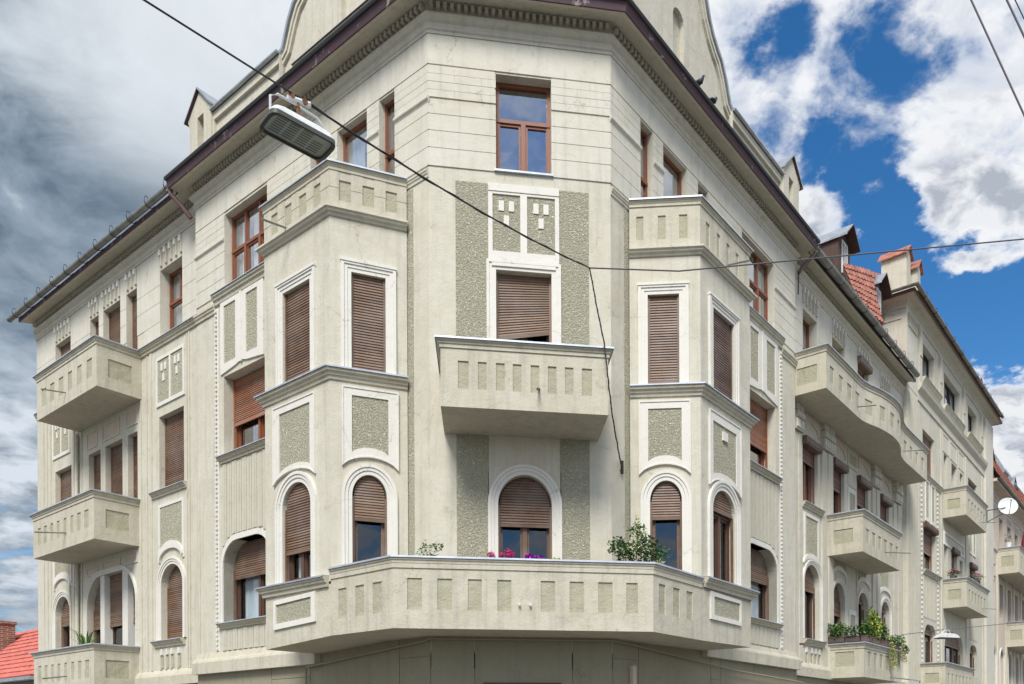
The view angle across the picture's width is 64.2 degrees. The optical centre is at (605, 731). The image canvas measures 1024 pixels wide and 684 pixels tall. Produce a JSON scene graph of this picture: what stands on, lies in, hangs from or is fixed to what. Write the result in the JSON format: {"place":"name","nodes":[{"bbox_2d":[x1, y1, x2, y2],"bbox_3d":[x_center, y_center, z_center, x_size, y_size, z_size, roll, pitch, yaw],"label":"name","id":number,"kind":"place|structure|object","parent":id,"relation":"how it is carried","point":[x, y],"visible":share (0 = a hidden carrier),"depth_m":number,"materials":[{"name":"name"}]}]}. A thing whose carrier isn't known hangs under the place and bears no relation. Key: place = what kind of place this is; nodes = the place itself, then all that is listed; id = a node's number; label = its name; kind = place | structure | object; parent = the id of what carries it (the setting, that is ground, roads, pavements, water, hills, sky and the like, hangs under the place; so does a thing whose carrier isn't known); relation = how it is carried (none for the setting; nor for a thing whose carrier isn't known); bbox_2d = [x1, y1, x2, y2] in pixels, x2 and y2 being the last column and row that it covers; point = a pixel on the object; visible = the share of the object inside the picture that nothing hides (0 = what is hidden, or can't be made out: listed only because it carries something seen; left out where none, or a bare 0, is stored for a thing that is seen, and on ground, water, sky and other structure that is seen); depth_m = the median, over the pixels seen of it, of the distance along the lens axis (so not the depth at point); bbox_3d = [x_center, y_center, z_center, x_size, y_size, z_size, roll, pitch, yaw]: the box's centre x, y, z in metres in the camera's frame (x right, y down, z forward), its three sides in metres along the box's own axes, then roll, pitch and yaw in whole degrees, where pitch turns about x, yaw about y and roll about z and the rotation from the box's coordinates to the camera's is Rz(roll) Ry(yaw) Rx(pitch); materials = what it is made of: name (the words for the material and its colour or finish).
{"place":"outdoors","nodes":[
{"label":"outdoors","id":0,"kind":"place"},
{"bbox_2d":[0,0,1023,682],"label":"sky","id":1,"kind":"structure","parent":0,"point":[902,123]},
{"bbox_2d":[970,0,1023,115],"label":"overhead cable","id":2,"kind":"object","parent":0,"point":[997,57],"visible":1,"depth_m":6.28,"materials":[{"name":"grey plastic"}]},
{"bbox_2d":[1006,0,1023,37],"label":"overhead cable","id":3,"kind":"object","parent":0,"point":[1015,18],"visible":1,"depth_m":6.23,"materials":[{"name":"grey plastic"}]},
{"bbox_2d":[1015,0,1023,18],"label":"overhead cable","id":4,"kind":"object","parent":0,"point":[1019,8],"visible":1,"depth_m":6.23,"materials":[{"name":"black plastic"}]},
{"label":"pavement","id":5,"kind":"structure","parent":0,"visible":0},
{"bbox_2d":[0,621,37,683],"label":"tiled roof house","id":6,"kind":"structure","parent":5,"relation":"on","point":[16,661],"depth_m":31.05,"materials":[{"name":"tile"}]},
{"bbox_2d":[6,0,929,683],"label":"corner apartment building","id":7,"kind":"structure","parent":5,"relation":"on","point":[296,408],"depth_m":16.12,"materials":[{"name":"paint"}]},
{"bbox_2d":[61,599,69,647],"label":"window","id":8,"kind":"structure","parent":7,"relation":"in","point":[65,618],"depth_m":26.15,"materials":[{"name":"brown wood"}]},
{"bbox_2d":[61,342,70,356],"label":"window","id":9,"kind":"structure","parent":7,"relation":"in","point":[67,347],"depth_m":25.94,"materials":[{"name":"brown wood"}]},
{"bbox_2d":[60,469,71,500],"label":"window","id":10,"kind":"structure","parent":7,"relation":"in","point":[66,477],"depth_m":25.94,"materials":[{"name":"brown wood"}]},
{"bbox_2d":[65,628,96,644],"bbox_3d":[-15.406,-2.381,23.891,0.991,1.398,1.026,0,0,-9],"label":"potted plant","id":11,"kind":"object","parent":7,"relation":"on","point":[82,640],"visible":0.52,"depth_m":23.84,"materials":[{"name":"green plant"}]},
{"bbox_2d":[96,322,98,335],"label":"window","id":12,"kind":"structure","parent":7,"relation":"in","point":[97,323],"depth_m":24.54,"materials":[{"name":"brown wood"}]},
{"bbox_2d":[94,454,100,489],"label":"window","id":13,"kind":"structure","parent":7,"relation":"in","point":[97,459],"depth_m":24.57,"materials":[{"name":"brown wood"}]},
{"bbox_2d":[93,573,134,644],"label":"window","id":14,"kind":"structure","parent":7,"relation":"in","point":[116,595],"depth_m":24.07,"materials":[{"name":"brown wood"}]},
{"bbox_2d":[109,307,120,342],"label":"window","id":15,"kind":"structure","parent":7,"relation":"in","point":[114,317],"depth_m":23.84,"materials":[{"name":"brown wood"}]},
{"bbox_2d":[111,443,122,494],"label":"window","id":16,"kind":"structure","parent":7,"relation":"in","point":[116,452],"depth_m":23.79,"materials":[{"name":"brown wood"}]},
{"bbox_2d":[132,295,137,349],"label":"window","id":17,"kind":"structure","parent":7,"relation":"in","point":[134,299],"depth_m":23.09,"materials":[{"name":"red wood"}]},
{"bbox_2d":[133,436,137,497],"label":"window","id":18,"kind":"structure","parent":7,"relation":"in","point":[135,439],"depth_m":23.08,"materials":[{"name":"brown wood"}]},
{"bbox_2d":[165,411,183,486],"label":"window","id":19,"kind":"structure","parent":7,"relation":"in","point":[174,425],"depth_m":21.73,"materials":[{"name":"brown wood"}]},
{"bbox_2d":[167,566,181,638],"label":"window","id":20,"kind":"structure","parent":7,"relation":"in","point":[174,592],"depth_m":21.75,"materials":[{"name":"brown wood"}]},
{"bbox_2d":[169,267,182,328],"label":"window","id":21,"kind":"structure","parent":7,"relation":"in","point":[175,305],"depth_m":21.99,"materials":[{"name":"red wood"}]},
{"bbox_2d":[233,366,264,448],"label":"window","id":22,"kind":"structure","parent":7,"relation":"in","point":[248,414],"depth_m":19.41,"materials":[{"name":"orange wood"}]},
{"bbox_2d":[232,194,266,280],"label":"window","id":23,"kind":"structure","parent":7,"relation":"in","point":[251,228],"depth_m":19.24,"materials":[{"name":"red wood"}]},
{"bbox_2d":[233,537,265,620],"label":"window","id":24,"kind":"structure","parent":7,"relation":"in","point":[250,564],"depth_m":19.51,"materials":[{"name":"brown wood"}]},
{"bbox_2d":[285,283,309,381],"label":"window","id":25,"kind":"structure","parent":7,"relation":"in","point":[297,304],"depth_m":15.65,"materials":[{"name":"brown wood"}]},
{"bbox_2d":[285,483,310,581],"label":"window","id":26,"kind":"structure","parent":7,"relation":"in","point":[297,515],"depth_m":15.69,"materials":[{"name":"brown wood"}]},
{"bbox_2d":[343,119,366,166],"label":"window","id":27,"kind":"structure","parent":7,"relation":"in","point":[357,148],"depth_m":16.85,"materials":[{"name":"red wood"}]},
{"bbox_2d":[351,273,385,372],"bbox_3d":[-4.601,-7.645,15.552,0.700,1.910,0.715,0,0,-21],"label":"window","id":28,"kind":"structure","parent":7,"relation":"in","point":[367,293],"depth_m":15.24,"materials":[{"name":"brown wood"}]},
{"bbox_2d":[352,476,386,561],"bbox_3d":[-4.577,-3.420,15.554,0.710,2.860,0.715,0,0,-21],"label":"window","id":29,"kind":"structure","parent":7,"relation":"in","point":[369,501],"depth_m":15.31,"materials":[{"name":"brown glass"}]},
{"bbox_2d":[385,99,394,173],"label":"window","id":30,"kind":"structure","parent":7,"relation":"in","point":[387,107],"depth_m":16.06,"materials":[{"name":"red wood"}]},
{"bbox_2d":[417,540,443,555],"bbox_3d":[-3.125,-2.870,14.339,0.504,1.068,0.240,0,0,-9],"label":"potted plant","id":31,"kind":"object","parent":7,"relation":"on","point":[433,545],"visible":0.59,"depth_m":14.34,"materials":[{"name":"green plant"}]},
{"bbox_2d":[486,548,515,557],"bbox_3d":[-1.877,-2.866,14.480,0.535,0.848,0.265,0,0,-9],"label":"flowering plant","id":32,"kind":"object","parent":7,"relation":"on","point":[504,555],"visible":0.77,"depth_m":14.49,"materials":[{"name":"pink plant"}]},
{"bbox_2d":[483,682,560,683],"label":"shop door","id":33,"kind":"structure","parent":7,"relation":"in","point":[483,682],"depth_m":15.31,"materials":[{"name":"brown wood"}]},
{"bbox_2d":[496,82,550,173],"bbox_3d":[-1.641,-11.533,15.884,1.130,1.920,0.640,0,0,-9],"label":"window","id":34,"kind":"structure","parent":7,"relation":"in","point":[522,111],"depth_m":16.10,"materials":[{"name":"red wood"}]},
{"bbox_2d":[496,273,550,342],"bbox_3d":[-1.626,-7.238,15.846,1.130,3.070,0.715,0,0,-9],"label":"window","id":35,"kind":"structure","parent":7,"relation":"in","point":[523,304],"depth_m":15.52,"materials":[{"name":"brown wood"}]},
{"bbox_2d":[498,478,551,558],"bbox_3d":[-1.604,-3.408,15.846,1.100,3.010,0.715,0,0,-9],"label":"window","id":36,"kind":"structure","parent":7,"relation":"in","point":[524,506],"depth_m":15.55,"materials":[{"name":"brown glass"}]},
{"bbox_2d":[524,553,543,558],"bbox_3d":[-1.289,-2.838,14.576,0.410,0.787,0.279,0,0,-9],"label":"flowering plant","id":37,"kind":"object","parent":7,"relation":"on","point":[529,555],"visible":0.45,"depth_m":14.54,"materials":[{"name":"purple plant"}]},
{"bbox_2d":[589,268,621,467],"bbox_3d":[0.138,-6.601,14.918,0.292,2.930,1.907,0,0,18],"label":"drop cable","id":38,"kind":"object","parent":7,"relation":"attached to","point":[606,367],"visible":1,"depth_m":14.17,"materials":[{"name":"black plastic"}]},
{"bbox_2d":[607,514,671,563],"bbox_3d":[0.612,-2.984,15.007,1.226,2.063,0.524,0,0,-9],"label":"potted shrub","id":39,"kind":"object","parent":7,"relation":"on","point":[638,547],"visible":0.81,"depth_m":14.94,"materials":[{"name":"green plant"}]},
{"bbox_2d":[640,129,647,197],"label":"window","id":40,"kind":"structure","parent":7,"relation":"in","point":[644,183],"depth_m":16.90,"materials":[{"name":"red wood"}]},
{"bbox_2d":[648,295,678,383],"bbox_3d":[1.169,-7.765,16.435,0.700,1.880,0.715,0,0,4],"label":"window","id":41,"kind":"structure","parent":7,"relation":"in","point":[663,312],"depth_m":16.10,"materials":[{"name":"brown wood"}]},
{"bbox_2d":[650,482,681,569],"bbox_3d":[1.223,-3.607,16.432,0.710,2.810,0.715,0,0,4],"label":"window","id":42,"kind":"structure","parent":7,"relation":"in","point":[666,501],"depth_m":16.12,"materials":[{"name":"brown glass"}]},
{"bbox_2d":[663,153,681,196],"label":"window","id":43,"kind":"structure","parent":7,"relation":"in","point":[668,177],"depth_m":18.13,"materials":[{"name":"red wood"}]},
{"bbox_2d":[696,75,703,85],"bbox_3d":[2.105,-14.832,18.477,0.191,0.245,0.307,0,0,-34],"label":"pigeon","id":44,"kind":"object","parent":7,"relation":"on","point":[699,81],"visible":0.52,"depth_m":18.41,"materials":[{"name":"grey"}]},
{"bbox_2d":[709,97,716,103],"bbox_3d":[2.491,-14.834,19.005,0.191,0.245,0.307,0,0,29],"label":"pigeon","id":45,"kind":"object","parent":7,"relation":"on","point":[713,100],"visible":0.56,"depth_m":18.96,"materials":[{"name":"grey"}]},
{"bbox_2d":[713,311,731,399],"bbox_3d":[2.386,-7.746,16.801,0.050,1.710,0.920,0,0,36],"label":"window","id":46,"kind":"structure","parent":7,"relation":"in","point":[722,330],"depth_m":16.86,"materials":[{"name":"brown wood"}]},
{"bbox_2d":[713,491,733,582],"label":"window","id":47,"kind":"structure","parent":7,"relation":"in","point":[721,506],"depth_m":17.05,"materials":[{"name":"brown wood"}]},
{"bbox_2d":[749,252,767,321],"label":"window","id":48,"kind":"structure","parent":7,"relation":"in","point":[758,274],"depth_m":21.37,"materials":[{"name":"red wood"}]},
{"bbox_2d":[750,399,767,468],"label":"window","id":49,"kind":"structure","parent":7,"relation":"in","point":[758,433],"depth_m":21.61,"materials":[{"name":"orange wood"}]},
{"bbox_2d":[751,548,768,619],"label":"window","id":50,"kind":"structure","parent":7,"relation":"in","point":[759,579],"depth_m":21.74,"materials":[{"name":"brown wood"}]},
{"bbox_2d":[803,319,808,349],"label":"window","id":51,"kind":"structure","parent":7,"relation":"in","point":[805,325],"depth_m":24.65,"materials":[{"name":"red wood"}]},
{"bbox_2d":[590,238,1023,271],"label":"span cable","id":52,"kind":"object","parent":7,"relation":"attached to","point":[804,259],"visible":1,"depth_m":14.13,"materials":[{"name":"grey plastic"}]},
{"bbox_2d":[298,96,589,267],"bbox_3d":[-1.640,-7.115,10.966,0.036,1.893,6.774,0,0,24],"label":"span cable","id":53,"kind":"object","parent":52,"relation":"attached to","point":[400,162],"visible":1,"depth_m":9.80,"materials":[{"name":"black plastic"}]},
{"bbox_2d":[260,91,334,160],"bbox_3d":[-2.997,-5.978,7.867,0.354,0.415,0.656,0,0,45],"label":"street lamp","id":54,"kind":"object","parent":53,"relation":"hanging from","point":[294,130],"visible":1,"depth_m":7.84,"materials":[{"name":"grey metal"}]},
{"bbox_2d":[143,0,297,96],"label":"span cable","id":55,"kind":"object","parent":54,"relation":"attached to","point":[206,39],"visible":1,"depth_m":7.04,"materials":[{"name":"black plastic"}]},
{"bbox_2d":[805,567,814,638],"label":"window","id":56,"kind":"structure","parent":7,"relation":"in","point":[809,588],"depth_m":24.81,"materials":[{"name":"brown wood"}]},
{"bbox_2d":[802,434,822,504],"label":"window","id":57,"kind":"structure","parent":7,"relation":"in","point":[811,447],"depth_m":24.50,"materials":[{"name":"red wood"}]},
{"bbox_2d":[827,622,847,643],"bbox_3d":[7.145,-3.071,25.062,0.781,0.669,0.416,0,0,40],"label":"planter","id":58,"kind":"object","parent":7,"relation":"on","point":[835,630],"visible":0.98,"depth_m":24.96,"materials":[{"name":"green plant"}]},
{"bbox_2d":[834,586,840,643],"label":"window","id":59,"kind":"structure","parent":7,"relation":"in","point":[836,595],"depth_m":26.41,"materials":[{"name":"brown wood"}]},
{"bbox_2d":[833,457,848,513],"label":"window","id":60,"kind":"structure","parent":7,"relation":"in","point":[839,468],"depth_m":26.33,"materials":[{"name":"red wood"}]},
{"bbox_2d":[844,625,861,642],"bbox_3d":[7.537,-3.013,24.745,0.440,0.548,0.606,0,0,-50],"label":"planter","id":61,"kind":"object","parent":7,"relation":"on","point":[850,638],"visible":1,"depth_m":24.70,"materials":[{"name":"green plant"}]},
{"bbox_2d":[858,596,863,641],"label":"window","id":62,"kind":"structure","parent":7,"relation":"in","point":[860,602],"depth_m":28.46,"materials":[{"name":"brown wood"}]},
{"bbox_2d":[857,355,872,378],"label":"window","id":63,"kind":"structure","parent":7,"relation":"in","point":[863,365],"depth_m":27.95,"materials":[{"name":"brown wood"}]},
{"bbox_2d":[857,475,872,509],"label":"window","id":64,"kind":"structure","parent":7,"relation":"in","point":[863,484],"depth_m":28.04,"materials":[{"name":"red wood"}]},
{"bbox_2d":[859,619,874,641],"bbox_3d":[7.976,-3.081,24.762,0.412,0.682,0.713,0,0,29],"label":"planter","id":65,"kind":"object","parent":7,"relation":"on","point":[865,629],"visible":0.98,"depth_m":24.62,"materials":[{"name":"green plant"}]},
{"bbox_2d":[865,606,883,644],"bbox_3d":[8.394,-3.282,25.323,0.453,1.280,0.934,0,0,35],"label":"plant","id":66,"kind":"object","parent":7,"relation":"on","point":[873,621],"visible":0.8,"depth_m":25.17,"materials":[{"name":"green plant"}]},
{"bbox_2d":[877,623,889,645],"bbox_3d":[8.855,-3.115,25.963,0.439,0.740,0.750,0,0,37],"label":"planter","id":67,"kind":"object","parent":7,"relation":"on","point":[884,641],"visible":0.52,"depth_m":25.90,"materials":[{"name":"green plant"}]},
{"bbox_2d":[882,606,885,629],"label":"window","id":68,"kind":"structure","parent":7,"relation":"in","point":[882,606],"depth_m":30.34,"materials":[{"name":"brown wood"}]},
{"bbox_2d":[880,493,892,575],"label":"window","id":69,"kind":"structure","parent":7,"relation":"in","point":[885,502],"depth_m":29.94,"materials":[{"name":"red wood"}]},
{"bbox_2d":[886,638,897,669],"bbox_3d":[9.281,-2.548,26.409,0.506,1.091,0.637,0,0,33],"label":"planter","id":70,"kind":"object","parent":7,"relation":"on","point":[890,643],"visible":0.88,"depth_m":26.33,"materials":[{"name":"green plant"}]},
{"bbox_2d":[890,633,899,648],"bbox_3d":[9.616,-3.008,26.995,0.415,0.520,0.632,0,0,29],"label":"planter","id":71,"kind":"object","parent":7,"relation":"on","point":[896,644],"visible":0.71,"depth_m":26.88,"materials":[{"name":"green plant"}]},
{"bbox_2d":[896,639,906,662],"bbox_3d":[9.898,-2.696,27.247,0.477,0.820,0.525,0,0,35],"label":"planter","id":72,"kind":"object","parent":7,"relation":"on","point":[900,650],"visible":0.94,"depth_m":27.19,"materials":[{"name":"green plant"}]},
{"bbox_2d":[897,635,909,653],"bbox_3d":[10.054,-2.963,27.473,0.548,0.726,0.555,0,0,-9],"label":"planter","id":73,"kind":"object","parent":7,"relation":"on","point":[900,638],"visible":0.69,"depth_m":27.43,"materials":[{"name":"green plant"}]},
{"bbox_2d":[804,621,1023,643],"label":"span cable","id":74,"kind":"object","parent":7,"relation":"attached to","point":[914,633],"visible":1,"depth_m":20.73,"materials":[{"name":"grey plastic"}]},
{"bbox_2d":[933,630,959,639],"bbox_3d":[8.531,-2.435,20.279,0.600,0.224,0.280,0,0,-17],"label":"street lamp","id":75,"kind":"object","parent":74,"relation":"hanging from","point":[949,635],"visible":1,"depth_m":20.18,"materials":[{"name":"grey metal"}]},
{"bbox_2d":[877,245,1003,683],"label":"apartment building","id":76,"kind":"structure","parent":5,"relation":"on","point":[952,412],"depth_m":35.55,"materials":[{"name":"paint"}]},
{"bbox_2d":[922,354,928,377],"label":"window","id":77,"kind":"structure","parent":76,"relation":"in","point":[925,362],"depth_m":34.91,"materials":[{"name":"grey glass"}]},
{"bbox_2d":[923,435,930,475],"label":"window","id":78,"kind":"structure","parent":76,"relation":"in","point":[928,444],"depth_m":34.82,"materials":[{"name":"brown wood"}]},
{"bbox_2d":[924,626,932,662],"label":"window","id":79,"kind":"structure","parent":76,"relation":"in","point":[927,636],"depth_m":35.16,"materials":[{"name":"brown wood"}]},
{"bbox_2d":[923,521,938,570],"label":"window","id":80,"kind":"structure","parent":76,"relation":"in","point":[927,539],"depth_m":34.63,"materials":[{"name":"brown wood"}]},
{"bbox_2d":[944,382,953,410],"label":"window","id":81,"kind":"structure","parent":76,"relation":"in","point":[948,395],"depth_m":37.97,"materials":[{"name":"black glass"}]},
{"bbox_2d":[945,632,959,664],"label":"window","id":82,"kind":"structure","parent":76,"relation":"in","point":[951,646],"depth_m":38.68,"materials":[{"name":"brown wood"}]},
{"bbox_2d":[946,568,961,577],"bbox_3d":[15.502,-7.010,35.980,0.715,0.502,0.581,0,0,-9],"label":"balcony plant","id":83,"kind":"object","parent":76,"relation":"on","point":[957,571],"visible":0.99,"depth_m":35.88,"materials":[{"name":"green plant"}]},
{"bbox_2d":[951,547,960,574],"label":"window","id":84,"kind":"structure","parent":76,"relation":"in","point":[955,552],"depth_m":37.94,"materials":[{"name":"brown wood"}]},
{"bbox_2d":[968,414,970,431],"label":"window","id":85,"kind":"structure","parent":76,"relation":"in","point":[969,417],"depth_m":41.51,"materials":[{"name":"grey metal"}]},
{"bbox_2d":[970,646,973,675],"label":"window","id":86,"kind":"structure","parent":76,"relation":"in","point":[971,651],"depth_m":41.52,"materials":[{"name":"brown wood"}]},
{"bbox_2d":[969,562,977,578],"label":"window","id":87,"kind":"structure","parent":76,"relation":"in","point":[973,567],"depth_m":40.67,"materials":[{"name":"brown wood"}]},
{"bbox_2d":[969,572,983,583],"bbox_3d":[16.976,-7.022,37.023,0.747,0.512,0.628,0,0,-9],"label":"balcony plant","id":88,"kind":"object","parent":76,"relation":"on","point":[976,579],"visible":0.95,"depth_m":36.93,"materials":[{"name":"green plant"}]},
{"bbox_2d":[986,498,1017,521],"bbox_3d":[18.988,-10.613,38.718,1.688,1.357,0.759,0,0,-9],"label":"satellite dish","id":89,"kind":"object","parent":76,"relation":"attached to","point":[1009,506],"visible":0.99,"depth_m":38.99,"materials":[{"name":"white metal"}]},
{"bbox_2d":[993,449,1023,683],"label":"apartment building","id":90,"kind":"structure","parent":5,"relation":"on","point":[1009,607],"depth_m":48.59,"materials":[{"name":"paint"}]},
{"bbox_2d":[1004,534,1011,546],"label":"potted plant","id":91,"kind":"object","parent":90,"relation":"on","point":[1008,544],"visible":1,"depth_m":46.67,"materials":[{"name":"green plant"}]}
]}

